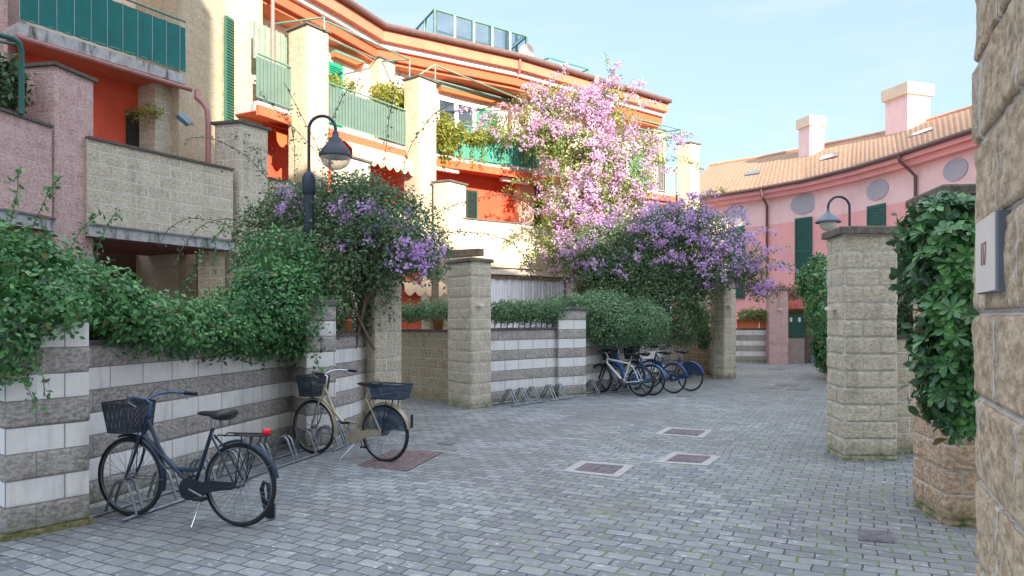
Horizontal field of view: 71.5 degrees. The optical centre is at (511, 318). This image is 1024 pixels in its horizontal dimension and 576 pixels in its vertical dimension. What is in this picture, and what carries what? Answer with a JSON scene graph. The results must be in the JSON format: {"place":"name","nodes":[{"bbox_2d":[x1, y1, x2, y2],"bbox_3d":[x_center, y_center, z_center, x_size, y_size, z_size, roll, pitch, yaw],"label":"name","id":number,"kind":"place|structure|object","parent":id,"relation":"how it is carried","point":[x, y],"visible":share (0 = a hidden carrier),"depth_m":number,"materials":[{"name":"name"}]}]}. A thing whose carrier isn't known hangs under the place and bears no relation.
{"place":"outdoors","nodes":[
{"label":"outdoors","id":0,"kind":"place"},
{"bbox_2d":[425,248,483,258],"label":"gate beam","id":1,"kind":"structure","parent":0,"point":[470,252],"depth_m":14.01,"materials":[{"name":"brown wood"}]},
{"bbox_2d":[0,362,978,575],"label":"ground","id":2,"kind":"structure","parent":0,"point":[776,488],"depth_m":6.25,"materials":[{"name":"grey stone"}]},
{"bbox_2d":[0,322,93,542],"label":"wall pier","id":3,"kind":"structure","parent":2,"relation":"on","point":[44,471],"depth_m":5.55,"materials":[{"name":"white stone"}]},
{"bbox_2d":[98,386,278,527],"bbox_3d":[-2.694,1.129,5.853,1.770,1.083,0.614,0,0,16],"label":"bicycle","id":4,"kind":"object","parent":2,"relation":"on","point":[190,488],"visible":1,"depth_m":5.82,"materials":[{"name":"metal"}]},
{"bbox_2d":[259,481,275,518],"bbox_3d":[-2.029,1.498,5.889,0.129,0.316,0.038,0,0,0],"label":"bicycle lock","id":5,"kind":"object","parent":4,"relation":"hanging from","point":[271,514],"visible":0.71,"depth_m":5.87,"materials":[{"name":"black paint"}]},
{"bbox_2d":[89,335,291,508],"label":"garden wall","id":6,"kind":"structure","parent":2,"relation":"on","point":[257,398],"depth_m":7.34,"materials":[{"name":"stone"}]},
{"bbox_2d":[0,166,353,412],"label":"hedge","id":7,"kind":"object","parent":6,"relation":"on","point":[41,281],"visible":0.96,"depth_m":6.69,"materials":[{"name":"green plant"}]},
{"bbox_2d":[90,429,329,522],"bbox_3d":[-2.921,1.514,7.364,0.362,0.313,3.372,0,0,16],"label":"bicycle rack","id":8,"kind":"object","parent":2,"relation":"on","point":[294,450],"visible":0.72,"depth_m":6.93,"materials":[{"name":"metal"}]},
{"bbox_2d":[291,300,338,449],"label":"wall pier","id":9,"kind":"structure","parent":2,"relation":"on","point":[327,355],"depth_m":9.16,"materials":[{"name":"stone"}]},
{"bbox_2d":[302,114,351,275],"bbox_3d":[-2.659,-0.621,10.150,0.742,4.582,0.464,0,0,0],"label":"street lamp","id":10,"kind":"object","parent":2,"relation":"on","point":[334,147],"visible":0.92,"depth_m":10.09,"materials":[{"name":"metal"}]},
{"bbox_2d":[309,419,351,451],"bbox_3d":[-2.331,1.514,9.321,0.362,0.313,0.863,0,0,9],"label":"bicycle rack","id":11,"kind":"object","parent":2,"relation":"on","point":[335,438],"visible":0.47,"depth_m":9.07,"materials":[{"name":"metal"}]},
{"bbox_2d":[157,69,539,350],"bbox_3d":[-2.834,-1.010,10.570,6.447,5.372,2.139,0,0,8],"label":"bougainvillea","id":12,"kind":"object","parent":2,"relation":"on","point":[349,231],"visible":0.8,"depth_m":10.40,"materials":[{"name":"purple plant"}]},
{"bbox_2d":[336,332,364,437],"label":"garden wall","id":13,"kind":"structure","parent":2,"relation":"on","point":[350,394],"depth_m":10.26,"materials":[{"name":"stone"}]},
{"bbox_2d":[336,319,352,332],"bbox_3d":[-2.420,0.110,10.250,0.240,0.200,0.236,0,0,0],"label":"flower pot","id":14,"kind":"object","parent":13,"relation":"on","point":[348,323],"visible":0.66,"depth_m":10.17,"materials":[{"name":"ceramic"}]},
{"bbox_2d":[293,366,413,461],"bbox_3d":[-1.936,1.129,8.493,1.796,1.083,0.614,0,0,27],"label":"bicycle","id":15,"kind":"object","parent":2,"relation":"on","point":[385,425],"visible":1,"depth_m":8.37,"materials":[{"name":"metal"}]},
{"bbox_2d":[0,0,727,330],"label":"apartment building","id":16,"kind":"structure","parent":2,"relation":"on","point":[208,68],"depth_m":14.84,"materials":[{"name":"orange paint"}]},
{"bbox_2d":[0,32,24,114],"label":"pipe frame","id":17,"kind":"object","parent":16,"relation":"on","point":[21,77],"visible":1,"depth_m":9.57,"materials":[{"name":"green paint"}]},
{"bbox_2d":[0,51,35,113],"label":"balcony plant","id":18,"kind":"object","parent":16,"relation":"on","point":[8,90],"visible":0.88,"depth_m":9.82,"materials":[{"name":"green plant"}]},
{"bbox_2d":[126,110,138,146],"bbox_3d":[-7.183,-2.705,13.499,0.048,2.450,0.280,0,0,28],"label":"door","id":19,"kind":"structure","parent":16,"relation":"in","point":[132,129],"depth_m":13.45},
{"bbox_2d":[126,102,163,124],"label":"balcony plant","id":20,"kind":"object","parent":16,"relation":"on","point":[149,109],"visible":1,"depth_m":13.18,"materials":[{"name":"green plant"}]},
{"bbox_2d":[175,113,193,126],"bbox_3d":[-5.991,-3.634,13.186,0.240,0.284,0.632,0,0,0],"label":"flood lamp","id":21,"kind":"object","parent":16,"relation":"attached to","point":[184,119],"visible":1,"depth_m":12.94,"materials":[{"name":"metal"}]},
{"bbox_2d":[224,15,234,120],"bbox_3d":[-6.037,-5.180,15.200,0.082,2.500,0.250,0,0,16],"label":"shutter","id":22,"kind":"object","parent":16,"relation":"in","point":[229,25],"depth_m":15.13,"materials":[{"name":"green wood"}]},
{"bbox_2d":[221,131,284,179],"bbox_3d":[-4.816,-3.036,13.273,1.167,1.083,0.625,0,0,-8],"label":"climbing plant","id":23,"kind":"object","parent":16,"relation":"attached to","point":[259,160],"visible":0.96,"depth_m":13.25,"materials":[{"name":"green plant"}]},
{"bbox_2d":[328,61,342,128],"bbox_3d":[-4.748,-5.755,19.056,0.068,2.150,0.524,0,0,34],"label":"window","id":24,"kind":"structure","parent":16,"relation":"in","point":[334,68],"depth_m":19.06,"materials":[{"name":"green wood"}]},
{"bbox_2d":[328,73,363,95],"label":"balcony plant","id":25,"kind":"object","parent":16,"relation":"on","point":[338,82],"visible":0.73,"depth_m":17.95,"materials":[{"name":"green plant"}]},
{"bbox_2d":[368,79,403,111],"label":"balcony plant","id":26,"kind":"object","parent":16,"relation":"on","point":[382,93],"visible":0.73,"depth_m":19.32,"materials":[{"name":"green plant"}]},
{"bbox_2d":[401,273,420,328],"bbox_3d":[-2.600,0.270,17.600,0.700,2.800,0.100,0,0,0],"label":"door","id":27,"kind":"structure","parent":16,"relation":"in","point":[414,297],"depth_m":17.55,"materials":[{"name":"red wood"}]},
{"bbox_2d":[436,97,474,130],"bbox_3d":[-1.747,-6.005,22.213,1.434,1.550,0.078,0,0,-40],"label":"window","id":28,"kind":"structure","parent":16,"relation":"in","point":[454,109],"depth_m":22.18,"materials":[{"name":"white glass"}]},
{"bbox_2d":[415,8,527,51],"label":"rooftop glasshouse","id":29,"kind":"structure","parent":16,"relation":"on","point":[444,23],"depth_m":26.71,"materials":[{"name":"clear glass"}]},
{"bbox_2d":[466,190,477,218],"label":"window","id":30,"kind":"structure","parent":16,"relation":"in","point":[472,208],"depth_m":21.82,"materials":[{"name":"green wood"}]},
{"bbox_2d":[436,109,535,169],"bbox_3d":[-0.856,-5.073,21.146,3.914,1.718,0.944,0,0,-43],"label":"balcony plant","id":31,"kind":"object","parent":16,"relation":"on","point":[449,133],"visible":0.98,"depth_m":20.21,"materials":[{"name":"green plant"}]},
{"bbox_2d":[476,108,496,164],"bbox_3d":[-0.812,-5.705,22.980,0.782,2.050,0.068,0,0,-37],"label":"window","id":32,"kind":"structure","parent":16,"relation":"in","point":[477,109],"depth_m":22.89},
{"bbox_2d":[519,44,533,56],"bbox_3d":[0.529,-9.136,25.421,0.600,1.298,0.234,0,0,33],"label":"satellite dish","id":33,"kind":"object","parent":16,"relation":"on","point":[527,49],"visible":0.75,"depth_m":25.43,"materials":[{"name":"metal"}]},
{"bbox_2d":[491,275,566,327],"bbox_3d":[0.346,-0.205,20.775,3.247,2.050,0.130,0,0,-36],"label":"fence","id":34,"kind":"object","parent":16,"relation":"in","point":[503,286],"depth_m":20.75,"materials":[{"name":"white wood"}]},
{"bbox_2d":[534,199,540,224],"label":"window","id":35,"kind":"structure","parent":16,"relation":"in","point":[537,206],"depth_m":23.48,"materials":[{"name":"green wood"}]},
{"bbox_2d":[543,57,589,73],"bbox_3d":[2.011,-9.165,26.451,0.712,0.867,2.890,0,0,36],"label":"roof terrace rail","id":36,"kind":"object","parent":16,"relation":"on","point":[587,69],"visible":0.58,"depth_m":26.25,"materials":[{"name":"green metal"}]},
{"bbox_2d":[629,145,646,188],"bbox_3d":[4.888,-5.655,27.444,0.910,1.950,0.068,0,0,-34],"label":"window","id":37,"kind":"structure","parent":16,"relation":"in","point":[630,145],"depth_m":27.42,"materials":[{"name":"green wood"}]},
{"bbox_2d":[358,245,400,428],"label":"gate pillar","id":38,"kind":"structure","parent":2,"relation":"on","point":[383,362],"depth_m":10.83,"materials":[{"name":"stone"}]},
{"bbox_2d":[357,449,442,470],"bbox_3d":[-1.321,1.663,8.403,0.680,0.013,1.138,0,0,15],"label":"manhole cover","id":39,"kind":"object","parent":2,"relation":"on","point":[407,460],"visible":0.88,"depth_m":8.29,"materials":[{"name":"metal"}]},
{"bbox_2d":[401,329,447,401],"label":"garden wall","id":40,"kind":"structure","parent":2,"relation":"on","point":[424,361],"depth_m":14.74,"materials":[{"name":"stone"}]},
{"bbox_2d":[432,318,443,329],"bbox_3d":[-1.520,0.110,14.620,0.260,0.240,0.256,0,0,0],"label":"flower pot","id":41,"kind":"object","parent":40,"relation":"on","point":[438,326],"visible":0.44,"depth_m":14.53,"materials":[{"name":"ceramic"}]},
{"bbox_2d":[401,297,447,326],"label":"shrub","id":42,"kind":"object","parent":41,"relation":"in","point":[414,313],"visible":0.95,"depth_m":14.45,"materials":[{"name":"green plant"}]},
{"bbox_2d":[437,441,456,444],"bbox_3d":[-0.867,1.666,9.506,0.258,0.008,0.194,0,0,31],"label":"drain cover","id":43,"kind":"object","parent":2,"relation":"on","point":[447,443],"visible":1,"depth_m":9.47,"materials":[{"name":"grey metal"}]},
{"bbox_2d":[445,257,493,409],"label":"gate pillar","id":44,"kind":"structure","parent":2,"relation":"on","point":[469,344],"depth_m":13.25,"materials":[{"name":"stone"}]},
{"bbox_2d":[492,386,545,406],"bbox_3d":[0.147,1.514,13.920,0.452,0.312,1.090,0,0,43],"label":"bicycle rack","id":45,"kind":"object","parent":2,"relation":"on","point":[517,401],"visible":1,"depth_m":13.88,"materials":[{"name":"metal"}]},
{"bbox_2d":[491,327,556,404],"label":"garden wall","id":46,"kind":"structure","parent":2,"relation":"on","point":[525,358],"depth_m":14.40,"materials":[{"name":"stone"}]},
{"bbox_2d":[491,296,569,327],"bbox_3d":[0.318,-0.102,14.593,2.174,0.746,0.772,0,0,-41],"label":"hedge","id":47,"kind":"object","parent":46,"relation":"on","point":[547,312],"visible":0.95,"depth_m":14.42,"materials":[{"name":"green plant"}]},
{"bbox_2d":[538,384,571,400],"bbox_3d":[0.874,1.514,14.714,0.599,0.312,0.452,0,0,-39],"label":"bicycle rack","id":48,"kind":"object","parent":2,"relation":"on","point":[552,396],"visible":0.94,"depth_m":14.68,"materials":[{"name":"metal"}]},
{"bbox_2d":[551,307,587,397],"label":"wall pier","id":49,"kind":"structure","parent":2,"relation":"on","point":[571,353],"depth_m":15.16,"materials":[{"name":"stone"}]},
{"bbox_2d":[563,460,634,477],"bbox_3d":[0.962,1.665,7.896,0.646,0.009,0.684,0,0,24],"label":"manhole cover","id":50,"kind":"object","parent":2,"relation":"on","point":[617,470],"visible":1,"depth_m":7.87,"materials":[{"name":"concrete"}]},
{"bbox_2d":[586,376,645,394],"bbox_3d":[2.279,1.514,16.284,0.482,0.312,2.068,0,0,44],"label":"bicycle rack","id":51,"kind":"object","parent":2,"relation":"on","point":[600,380],"visible":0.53,"depth_m":16.07,"materials":[{"name":"metal"}]},
{"bbox_2d":[593,349,653,396],"bbox_3d":[2.369,1.178,15.569,1.740,0.983,0.606,0,0,44],"label":"bicycle","id":52,"kind":"object","parent":2,"relation":"on","point":[622,381],"visible":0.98,"depth_m":15.44,"materials":[{"name":"metal"}]},
{"bbox_2d":[586,332,669,392],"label":"garden wall","id":53,"kind":"structure","parent":2,"relation":"on","point":[593,356],"depth_m":16.51,"materials":[{"name":"stone"}]},
{"bbox_2d":[535,287,673,352],"bbox_3d":[2.292,0.051,16.158,3.524,1.526,1.693,0,0,-31],"label":"hedge","id":54,"kind":"object","parent":53,"relation":"on","point":[611,314],"visible":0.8,"depth_m":15.84,"materials":[{"name":"green plant"}]},
{"bbox_2d":[459,52,797,350],"bbox_3d":[2.859,-3.089,19.905,9.084,9.538,4.991,0,0,0],"label":"bougainvillea","id":55,"kind":"object","parent":2,"relation":"on","point":[679,233],"visible":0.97,"depth_m":19.53,"materials":[{"name":"pink plant"}]},
{"bbox_2d":[601,344,665,394],"bbox_3d":[2.645,1.129,15.772,1.770,1.083,0.614,0,0,44],"label":"bicycle","id":56,"kind":"object","parent":2,"relation":"on","point":[620,366],"visible":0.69,"depth_m":15.68,"materials":[{"name":"metal"}]},
{"bbox_2d":[620,345,686,392],"bbox_3d":[3.207,1.129,16.211,1.770,1.083,0.614,0,0,44],"label":"bicycle","id":57,"kind":"object","parent":2,"relation":"on","point":[676,364],"visible":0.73,"depth_m":16.03,"materials":[{"name":"metal"}]},
{"bbox_2d":[638,343,703,390],"bbox_3d":[3.704,1.129,16.675,1.770,1.083,0.614,0,0,44],"label":"bicycle","id":58,"kind":"object","parent":2,"relation":"on","point":[692,365],"visible":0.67,"depth_m":16.37,"materials":[{"name":"metal"}]},
{"bbox_2d":[670,323,683,374],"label":"wall pier","id":59,"kind":"structure","parent":2,"relation":"on","point":[674,355],"depth_m":20.19,"materials":[{"name":"stone"}]},
{"bbox_2d":[654,427,712,437],"bbox_3d":[2.510,1.663,10.415,0.708,0.013,0.776,0,0,26],"label":"manhole cover","id":60,"kind":"object","parent":2,"relation":"on","point":[688,432],"visible":1,"depth_m":10.36,"materials":[{"name":"concrete"}]},
{"bbox_2d":[655,452,720,465],"bbox_3d":[2.095,1.663,8.410,0.600,0.013,0.716,0,0,28],"label":"manhole cover","id":61,"kind":"object","parent":2,"relation":"on","point":[687,459],"visible":1,"depth_m":8.38,"materials":[{"name":"concrete"}]},
{"bbox_2d":[684,326,710,374],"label":"garden wall","id":62,"kind":"structure","parent":2,"relation":"on","point":[701,358],"depth_m":21.26,"materials":[{"name":"stone"}]},
{"bbox_2d":[710,278,735,378],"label":"gate pillar","id":63,"kind":"structure","parent":2,"relation":"on","point":[723,352],"depth_m":19.59,"materials":[{"name":"stone"}]},
{"bbox_2d":[690,306,712,352],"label":"shrub","id":64,"kind":"object","parent":63,"relation":"attached to","point":[706,339],"visible":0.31,"depth_m":19.57,"materials":[{"name":"green plant"}]},
{"bbox_2d":[736,328,765,362],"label":"garden wall","id":65,"kind":"structure","parent":2,"relation":"on","point":[750,345],"depth_m":26.75,"materials":[{"name":"stone"}]},
{"bbox_2d":[736,319,759,327],"bbox_3d":[8.899,0.200,26.843,0.816,0.340,0.295,0,0,11],"label":"flower planter","id":66,"kind":"object","parent":65,"relation":"on","point":[744,324],"visible":0.95,"depth_m":26.73,"materials":[{"name":"ceramic"}]},
{"bbox_2d":[737,306,766,323],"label":"potted plant","id":67,"kind":"object","parent":66,"relation":"in","point":[759,314],"visible":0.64,"depth_m":26.58,"materials":[{"name":"green plant"}]},
{"bbox_2d":[759,319,765,327],"bbox_3d":[9.618,0.200,26.693,0.612,0.340,0.295,0,0,11],"label":"flower planter","id":68,"kind":"object","parent":65,"relation":"on","point":[763,325],"visible":0.28,"depth_m":26.61,"materials":[{"name":"ceramic"}]},
{"bbox_2d":[762,386,785,388],"bbox_3d":[6.323,1.666,17.192,0.468,0.008,0.709,0,0,29],"label":"drain cover","id":69,"kind":"object","parent":2,"relation":"on","point":[774,387],"visible":1,"depth_m":17.10,"materials":[{"name":"grey metal"}]},
{"bbox_2d":[767,368,784,369],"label":"drain cover","id":70,"kind":"object","parent":2,"relation":"on","point":[776,369],"visible":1,"depth_m":23.19,"materials":[{"name":"grey metal"}]},
{"bbox_2d":[766,288,789,363],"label":"gate pillar","id":71,"kind":"structure","parent":2,"relation":"on","point":[776,336],"depth_m":26.05,"materials":[{"name":"paint"}]},
{"bbox_2d":[759,282,803,300],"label":"climbing plant","id":72,"kind":"object","parent":71,"relation":"attached to","point":[794,296],"visible":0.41,"depth_m":26.31,"materials":[{"name":"green plant"}]},
{"bbox_2d":[775,383,798,385],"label":"drain cover","id":73,"kind":"object","parent":2,"relation":"on","point":[779,384],"visible":1,"depth_m":17.88,"materials":[{"name":"grey metal"}]},
{"bbox_2d":[788,311,807,362],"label":"garden gate","id":74,"kind":"structure","parent":2,"relation":"on","point":[797,347],"depth_m":26.69,"materials":[{"name":"metal"}]},
{"bbox_2d":[786,387,810,389],"bbox_3d":[6.785,1.666,16.803,0.464,0.008,0.695,0,0,30],"label":"drain cover","id":75,"kind":"object","parent":2,"relation":"on","point":[791,388],"visible":1,"depth_m":16.86,"materials":[{"name":"grey metal"}]},
{"bbox_2d":[788,289,822,362],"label":"garden wall","id":76,"kind":"structure","parent":2,"relation":"on","point":[808,337],"depth_m":27.01,"materials":[{"name":"paint"}]},
{"bbox_2d":[788,300,808,310],"bbox_3d":[10.700,-0.490,26.850,1.150,0.420,0.600,0,0,0],"label":"gate canopy","id":77,"kind":"object","parent":76,"relation":"attached to","point":[795,305],"visible":0.45,"depth_m":26.75,"materials":[{"name":"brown wood"}]},
{"bbox_2d":[811,336,816,362],"bbox_3d":[11.300,0.470,26.385,0.410,2.400,0.080,0,0,0],"label":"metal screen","id":78,"kind":"object","parent":2,"relation":"on","point":[812,359],"visible":0.17,"depth_m":26.34,"materials":[{"name":"grey metal"}]},
{"bbox_2d":[815,196,850,230],"bbox_3d":[6.332,-0.366,13.900,0.795,4.072,0.490,0,0,0],"label":"street lamp","id":79,"kind":"object","parent":2,"relation":"on","point":[827,221],"visible":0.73,"depth_m":13.85,"materials":[{"name":"metal"}]},
{"bbox_2d":[821,226,897,460],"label":"gate pillar","id":80,"kind":"structure","parent":2,"relation":"on","point":[862,369],"depth_m":8.33,"materials":[{"name":"stone"}]},
{"bbox_2d":[825,307,835,309],"bbox_3d":[3.925,-0.120,8.620,0.220,0.040,0.120,0,0,-7],"label":"nameplate","id":81,"kind":"object","parent":80,"relation":"attached to","point":[830,308],"visible":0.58,"depth_m":8.56,"materials":[{"name":"plastic"}]},
{"bbox_2d":[858,529,894,543],"bbox_3d":[2.783,1.663,5.443,0.245,0.013,0.347,0,0,26],"label":"drain cover","id":82,"kind":"object","parent":2,"relation":"on","point":[878,536],"visible":1,"depth_m":5.42,"materials":[{"name":"grey metal"}]},
{"bbox_2d":[896,335,913,453],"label":"garden wall","id":83,"kind":"structure","parent":2,"relation":"on","point":[905,432],"depth_m":8.76,"materials":[{"name":"stone"}]},
{"bbox_2d":[905,184,978,527],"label":"gate pillar","id":84,"kind":"structure","parent":2,"relation":"on","point":[945,479],"depth_m":5.74,"materials":[{"name":"stone"}]},
{"bbox_2d":[885,188,978,446],"bbox_3d":[3.348,-0.029,5.576,0.760,1.909,1.770,0,0,26],"label":"glossy shrub","id":85,"kind":"object","parent":84,"relation":"attached to","point":[935,239],"visible":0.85,"depth_m":5.00,"materials":[{"name":"green plant"}]},
{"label":"garden wall","id":86,"kind":"object","parent":2,"relation":"on","visible":0},
{"bbox_2d":[793,251,827,373],"bbox_3d":[7.948,-0.194,18.034,1.321,3.460,5.775,0,0,19],"label":"climbing plant","id":87,"kind":"object","parent":86,"relation":"attached to","point":[812,288],"visible":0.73,"depth_m":19.12,"materials":[{"name":"green plant"}]},
{"bbox_2d":[896,235,913,334],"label":"climbing plant","id":88,"kind":"object","parent":86,"relation":"attached to","point":[904,313],"visible":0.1,"depth_m":9.04,"materials":[{"name":"green plant"}]},
{"bbox_2d":[353,0,978,320],"label":"sky","id":89,"kind":"structure","parent":0,"point":[738,76],"materials":[{"name":"blue"}]},
{"bbox_2d":[672,81,978,327],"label":"pink building","id":90,"kind":"structure","parent":0,"point":[912,149],"depth_m":29.78,"materials":[{"name":"paint"}]},
{"bbox_2d":[725,205,746,223],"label":"blind window","id":91,"kind":"structure","parent":90,"relation":"in","point":[740,213],"depth_m":33.11,"materials":[{"name":"white paint"}]},
{"bbox_2d":[728,226,744,298],"bbox_3d":[10.436,-2.598,33.120,0.068,3.356,0.896,0,0,-40],"label":"window","id":92,"kind":"structure","parent":90,"relation":"in","point":[739,296],"depth_m":32.94,"materials":[{"name":"green wood"}]},
{"bbox_2d":[790,194,814,213],"bbox_3d":[12.455,-4.891,30.375,0.028,0.866,1.256,0,0,-34],"label":"blind window","id":93,"kind":"structure","parent":90,"relation":"in","point":[802,203],"depth_m":30.36,"materials":[{"name":"white paint"}]},
{"bbox_2d":[795,216,811,283],"bbox_3d":[12.443,-2.894,30.356,0.068,2.825,0.789,0,0,-34],"label":"window","id":94,"kind":"structure","parent":90,"relation":"in","point":[803,226],"depth_m":30.36,"materials":[{"name":"green wood"}]},
{"bbox_2d":[867,203,885,225],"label":"window","id":95,"kind":"structure","parent":90,"relation":"in","point":[876,214],"depth_m":26.75,"materials":[{"name":"green wood"}]},
{"bbox_2d":[866,179,888,199],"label":"blind window","id":96,"kind":"structure","parent":90,"relation":"in","point":[877,189],"depth_m":26.75,"materials":[{"name":"white paint"}]},
{"bbox_2d":[943,158,967,180],"bbox_3d":[14.434,-4.849,23.155,0.028,0.730,1.058,0,0,-9],"label":"blind window","id":97,"kind":"structure","parent":90,"relation":"in","point":[955,169],"depth_m":23.12,"materials":[{"name":"white paint"}]},
{"bbox_2d":[971,0,1023,575],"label":"wall","id":98,"kind":"structure","parent":0,"point":[997,326],"depth_m":1.43,"materials":[{"name":"stone"}]},
{"bbox_2d":[975,210,1010,294],"bbox_3d":[1.008,-0.133,1.496,0.031,0.160,0.217,0,0,25],"label":"number box","id":99,"kind":"object","parent":98,"relation":"attached to","point":[990,229],"visible":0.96,"depth_m":1.43,"materials":[{"name":"metal"}]}
]}

